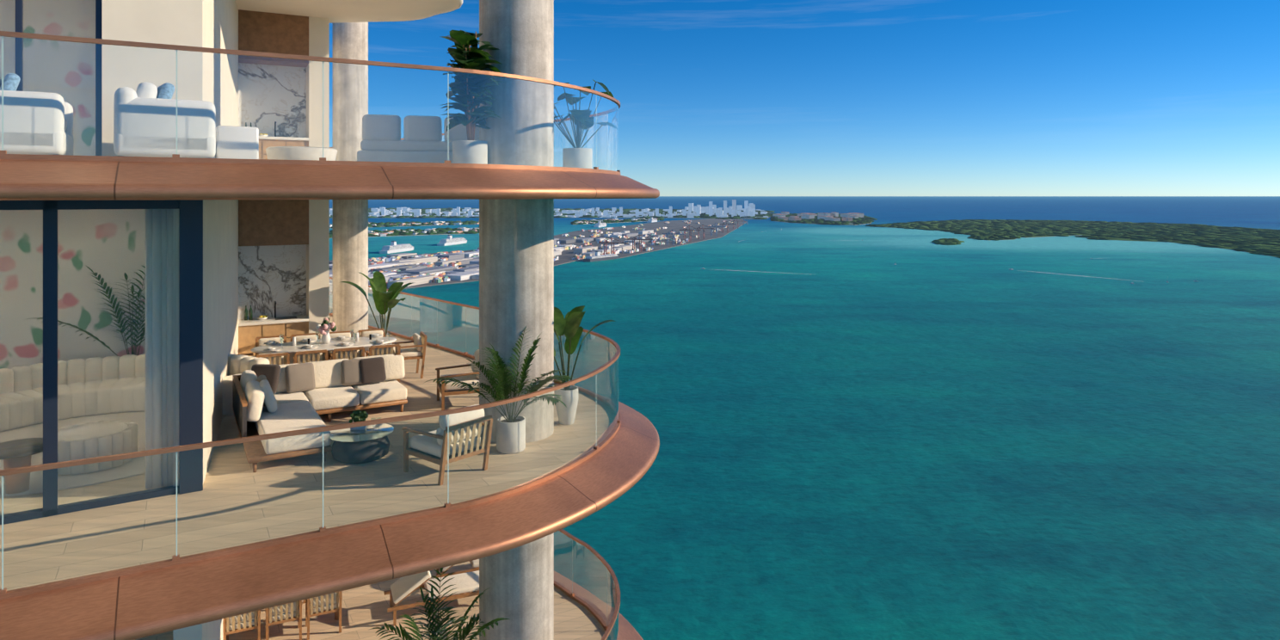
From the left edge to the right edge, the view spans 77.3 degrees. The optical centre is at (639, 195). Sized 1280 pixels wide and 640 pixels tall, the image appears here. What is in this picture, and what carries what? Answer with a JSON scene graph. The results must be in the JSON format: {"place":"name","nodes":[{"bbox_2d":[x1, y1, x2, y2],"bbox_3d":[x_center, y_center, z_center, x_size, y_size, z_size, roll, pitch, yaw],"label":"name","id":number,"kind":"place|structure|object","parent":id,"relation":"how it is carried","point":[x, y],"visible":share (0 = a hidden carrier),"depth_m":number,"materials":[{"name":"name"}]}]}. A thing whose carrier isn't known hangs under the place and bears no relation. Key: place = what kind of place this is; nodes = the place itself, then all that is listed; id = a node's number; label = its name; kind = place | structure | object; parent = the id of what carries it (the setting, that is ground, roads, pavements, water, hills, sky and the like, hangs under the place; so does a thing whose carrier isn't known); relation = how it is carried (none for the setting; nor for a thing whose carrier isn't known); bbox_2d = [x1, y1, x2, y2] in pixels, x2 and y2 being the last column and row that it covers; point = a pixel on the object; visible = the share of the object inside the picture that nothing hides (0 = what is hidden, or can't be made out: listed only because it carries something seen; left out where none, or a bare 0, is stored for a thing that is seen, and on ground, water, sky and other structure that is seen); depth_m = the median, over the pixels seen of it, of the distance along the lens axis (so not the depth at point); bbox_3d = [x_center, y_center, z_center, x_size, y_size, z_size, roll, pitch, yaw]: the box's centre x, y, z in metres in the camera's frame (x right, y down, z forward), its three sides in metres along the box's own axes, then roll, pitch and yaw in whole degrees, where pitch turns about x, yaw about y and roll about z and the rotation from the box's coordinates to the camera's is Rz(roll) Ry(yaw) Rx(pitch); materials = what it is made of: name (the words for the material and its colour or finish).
{"place":"outdoors","nodes":[
{"label":"outdoors","id":0,"kind":"place"},
{"bbox_2d":[134,529,643,639],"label":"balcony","id":1,"kind":"structure","parent":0,"point":[581,612],"depth_m":13.88,"materials":[{"name":"brown wood"}]},
{"bbox_2d":[222,590,342,639],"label":"chairs","id":2,"kind":"object","parent":1,"relation":"on","point":[325,604],"visible":0.17,"depth_m":13.17,"materials":[{"name":"brown wood"}]},
{"bbox_2d":[0,199,659,639],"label":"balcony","id":3,"kind":"structure","parent":1,"relation":"on","point":[189,526],"depth_m":9.49,"materials":[{"name":"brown wood"}]},
{"bbox_2d":[24,264,145,356],"bbox_3d":[-9.362,2.314,14.092,1.684,2.437,1.765,0,0,2],"label":"kentia palm","id":4,"kind":"object","parent":3,"relation":"on","point":[142,330],"depth_m":14.29,"materials":[{"name":"plant"}]},
{"bbox_2d":[0,411,239,497],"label":"rug","id":5,"kind":"object","parent":3,"relation":"on","point":[229,429],"visible":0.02,"depth_m":11.57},
{"bbox_2d":[0,437,43,493],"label":"armchair","id":6,"kind":"object","parent":5,"relation":"on","point":[9,450],"depth_m":9.46,"materials":[{"name":"beige fabric"}]},
{"bbox_2d":[42,419,137,474],"bbox_3d":[-7.232,3.281,10.542,1.042,0.430,1.050,0,0,2],"label":"ottoman","id":7,"kind":"object","parent":5,"relation":"on","point":[95,426],"depth_m":10.29,"materials":[{"name":"fabric"}]},
{"bbox_2d":[0,353,269,431],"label":"sofa","id":8,"kind":"object","parent":3,"relation":"on","point":[238,365],"visible":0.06,"depth_m":12.89,"materials":[{"name":"fabric"}]},
{"bbox_2d":[232,354,407,472],"bbox_3d":[-4.570,3.092,12.032,2.602,0.881,2.900,0,0,-30],"label":"sectional sofa","id":9,"kind":"object","parent":3,"relation":"on","point":[269,398],"visible":0.92,"depth_m":12.50,"materials":[{"name":"beige fabric"}]},
{"bbox_2d":[0,0,659,200],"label":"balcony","id":10,"kind":"structure","parent":3,"relation":"on","point":[267,74],"depth_m":9.13,"materials":[{"name":"brown metal"}]},
{"bbox_2d":[0,73,73,155],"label":"armchair","id":11,"kind":"object","parent":10,"relation":"on","point":[10,132],"depth_m":7.62,"materials":[{"name":"white fabric"}]},
{"bbox_2d":[113,81,215,158],"bbox_3d":[-5.083,-0.755,8.585,0.900,0.875,1.000,0,0,-30],"label":"armchair","id":12,"kind":"object","parent":10,"relation":"on","point":[124,115],"depth_m":8.16,"materials":[{"name":"white fabric"}]},
{"bbox_2d":[215,125,258,159],"bbox_3d":[-4.522,-0.543,8.970,0.420,0.450,0.420,0,0,-30],"label":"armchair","id":13,"kind":"object","parent":10,"relation":"on","point":[222,154],"depth_m":8.79,"materials":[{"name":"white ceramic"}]},
{"bbox_2d":[265,146,337,160],"bbox_3d":[-5.939,-0.579,14.059,1.160,0.522,1.160,0,0,2],"label":"concrete fire bowl","id":14,"kind":"object","parent":10,"relation":"on","point":[300,156],"depth_m":13.57,"materials":[{"name":"white concrete"}]},
{"bbox_2d":[235,0,462,23],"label":"ceiling","id":15,"kind":"structure","parent":10,"relation":"on","point":[334,11],"depth_m":16.26,"materials":[{"name":"beige paint"}]},
{"bbox_2d":[356,114,479,163],"bbox_3d":[-3.426,-0.772,12.592,1.920,0.909,1.020,0,0,-16],"label":"outdoor sofa","id":16,"kind":"object","parent":10,"relation":"on","point":[390,126],"depth_m":12.09,"materials":[{"name":"white fabric"}]},
{"bbox_2d":[439,30,504,164],"bbox_3d":[-2.367,-1.341,11.208,0.935,2.045,1.299,0,0,2],"label":"fig tree","id":17,"kind":"object","parent":10,"relation":"on","point":[464,54],"visible":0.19,"depth_m":11.07,"materials":[{"name":"green plant"}]},
{"bbox_2d":[553,80,613,168],"bbox_3d":[-1.076,-1.053,12.576,1.348,1.471,1.352,0,0,14],"label":"monstera","id":18,"kind":"object","parent":10,"relation":"on","point":[576,152],"visible":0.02,"depth_m":12.40,"materials":[{"name":"plant"}]},
{"bbox_2d":[237,317,427,382],"bbox_3d":[-5.884,2.908,14.998,3.623,1.249,1.963,0,0,-25],"label":"dining table","id":19,"kind":"object","parent":3,"relation":"on","point":[301,348],"visible":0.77,"depth_m":14.88,"materials":[{"name":"wood"}]},
{"bbox_2d":[327,409,393,463],"bbox_3d":[-3.783,3.229,10.841,0.860,0.607,0.860,0,0,2],"label":"coffee table","id":20,"kind":"object","parent":3,"relation":"on","point":[362,416],"visible":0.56,"depth_m":10.62,"materials":[{"name":"glass"}]},
{"bbox_2d":[340,270,415,344],"bbox_3d":[-5.514,2.580,17.410,1.714,1.904,1.396,0,0,34],"label":"banana plant","id":21,"kind":"object","parent":3,"relation":"on","point":[384,300],"visible":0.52,"depth_m":17.32,"materials":[{"name":"green plant"}]},
{"bbox_2d":[401,404,492,485],"bbox_3d":[-2.465,3.106,10.256,0.913,0.869,0.750,0,0,40],"label":"lounge chair","id":22,"kind":"object","parent":3,"relation":"on","point":[464,422],"visible":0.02,"depth_m":10.03,"materials":[{"name":"brown wood"}]},
{"bbox_2d":[435,349,479,410],"bbox_3d":[-2.983,3.106,13.637,0.913,0.869,0.750,0,0,-20],"label":"lounge chair","id":23,"kind":"object","parent":3,"relation":"on","point":[448,389],"visible":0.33,"depth_m":13.36,"materials":[{"name":"brown wood"}]},
{"bbox_2d":[425,326,573,454],"bbox_3d":[-1.884,2.650,11.209,1.962,1.764,1.604,0,0,2],"label":"potted plant","id":24,"kind":"object","parent":3,"relation":"on","point":[501,375],"visible":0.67,"depth_m":11.01,"materials":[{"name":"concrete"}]},
{"bbox_2d":[553,305,615,424],"bbox_3d":[-1.042,2.596,12.459,1.353,1.872,1.508,0,0,2],"label":"bird of paradise pot","id":25,"kind":"object","parent":3,"relation":"on","point":[569,328],"visible":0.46,"depth_m":12.34,"materials":[{"name":"ceramic"}]},
{"bbox_2d":[384,570,479,626],"bbox_3d":[-3.529,6.996,14.396,2.000,0.773,0.685,0,0,-22],"label":"sun lounger","id":26,"kind":"object","parent":1,"relation":"on","point":[403,587],"visible":0.67,"depth_m":14.18,"materials":[{"name":"beige fabric"}]},
{"bbox_2d":[369,567,509,639],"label":"potted plant","id":27,"kind":"object","parent":1,"relation":"on","point":[464,632],"visible":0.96,"depth_m":11.52,"materials":[{"name":"plant"}]},
{"bbox_2d":[332,0,553,639],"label":"columns","id":28,"kind":"structure","parent":1,"relation":"on","point":[516,267],"depth_m":11.52,"materials":[{"name":"concrete"}]},
{"bbox_2d":[436,559,479,577],"bbox_3d":[-2.997,6.996,15.582,2.000,0.773,0.685,0,0,-22],"label":"sun lounger","id":29,"kind":"object","parent":1,"relation":"on","point":[475,564],"visible":0.08,"depth_m":15.11,"materials":[{"name":"beige fabric"}]},
{"bbox_2d":[329,217,650,236],"bbox_3d":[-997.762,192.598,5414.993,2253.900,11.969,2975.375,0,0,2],"label":"island houses","id":30,"kind":"structure","parent":0,"point":[464,229],"depth_m":4756.43,"materials":[{"name":"white"}]},
{"bbox_2d":[329,215,752,295],"bbox_3d":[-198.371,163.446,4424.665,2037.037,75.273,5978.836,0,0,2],"label":"port","id":31,"kind":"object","parent":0,"point":[704,230],"depth_m":3487.63,"materials":[{"name":"concrete"}]},
{"bbox_2d":[329,220,732,291],"bbox_3d":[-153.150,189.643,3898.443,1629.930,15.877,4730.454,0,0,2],"label":"port containers and sheds","id":32,"kind":"object","parent":31,"relation":"on","point":[421,268],"visible":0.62,"depth_m":2381.17,"materials":[{"name":"white metal"}]},
{"bbox_2d":[329,207,775,219],"bbox_3d":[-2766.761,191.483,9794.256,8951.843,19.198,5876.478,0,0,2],"label":"city skyline","id":33,"kind":"structure","parent":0,"point":[760,216],"depth_m":7796.32},
{"bbox_2d":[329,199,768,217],"bbox_3d":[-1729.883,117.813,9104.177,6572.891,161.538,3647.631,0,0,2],"label":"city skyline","id":34,"kind":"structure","parent":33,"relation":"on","point":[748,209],"depth_m":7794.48},
{"bbox_2d":[329,196,1279,639],"bbox_3d":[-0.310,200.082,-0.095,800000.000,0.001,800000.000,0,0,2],"label":"bay water","id":35,"kind":"structure","parent":0,"point":[864,432],"depth_m":719.31,"materials":[{"name":"teal liquid"}]},
{"bbox_2d":[329,217,664,238],"bbox_3d":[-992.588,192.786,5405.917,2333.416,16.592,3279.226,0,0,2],"label":"causeway islands","id":36,"kind":"object","parent":35,"relation":"in","point":[438,230],"visible":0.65,"depth_m":5175.08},
{"bbox_2d":[700,228,1197,283],"bbox_3d":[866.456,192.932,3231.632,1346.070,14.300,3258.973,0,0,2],"label":"boats","id":37,"kind":"object","parent":35,"relation":"on","point":[895,264],"visible":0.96,"depth_m":2121.42,"materials":[{"name":"white"}]},
{"bbox_2d":[329,0,1279,196],"label":"sky","id":38,"kind":"structure","parent":0,"point":[716,97],"materials":[{"name":"blue"}]},
{"bbox_2d":[772,211,863,221],"bbox_3d":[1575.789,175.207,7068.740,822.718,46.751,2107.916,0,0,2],"label":"fisher island buildings","id":39,"kind":"structure","parent":0,"point":[848,216],"depth_m":6753.24,"materials":[{"name":"white concrete"}]},
{"bbox_2d":[769,212,877,225],"bbox_3d":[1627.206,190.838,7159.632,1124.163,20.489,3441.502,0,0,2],"label":"island","id":40,"kind":"structure","parent":0,"point":[864,220],"depth_m":6048.99,"materials":[{"name":"green plant"}]},
{"bbox_2d":[865,219,1279,258],"bbox_3d":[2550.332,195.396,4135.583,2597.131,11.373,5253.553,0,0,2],"label":"island","id":41,"kind":"structure","parent":0,"point":[1264,242],"depth_m":4357.94,"materials":[{"name":"green plant"}]}
]}

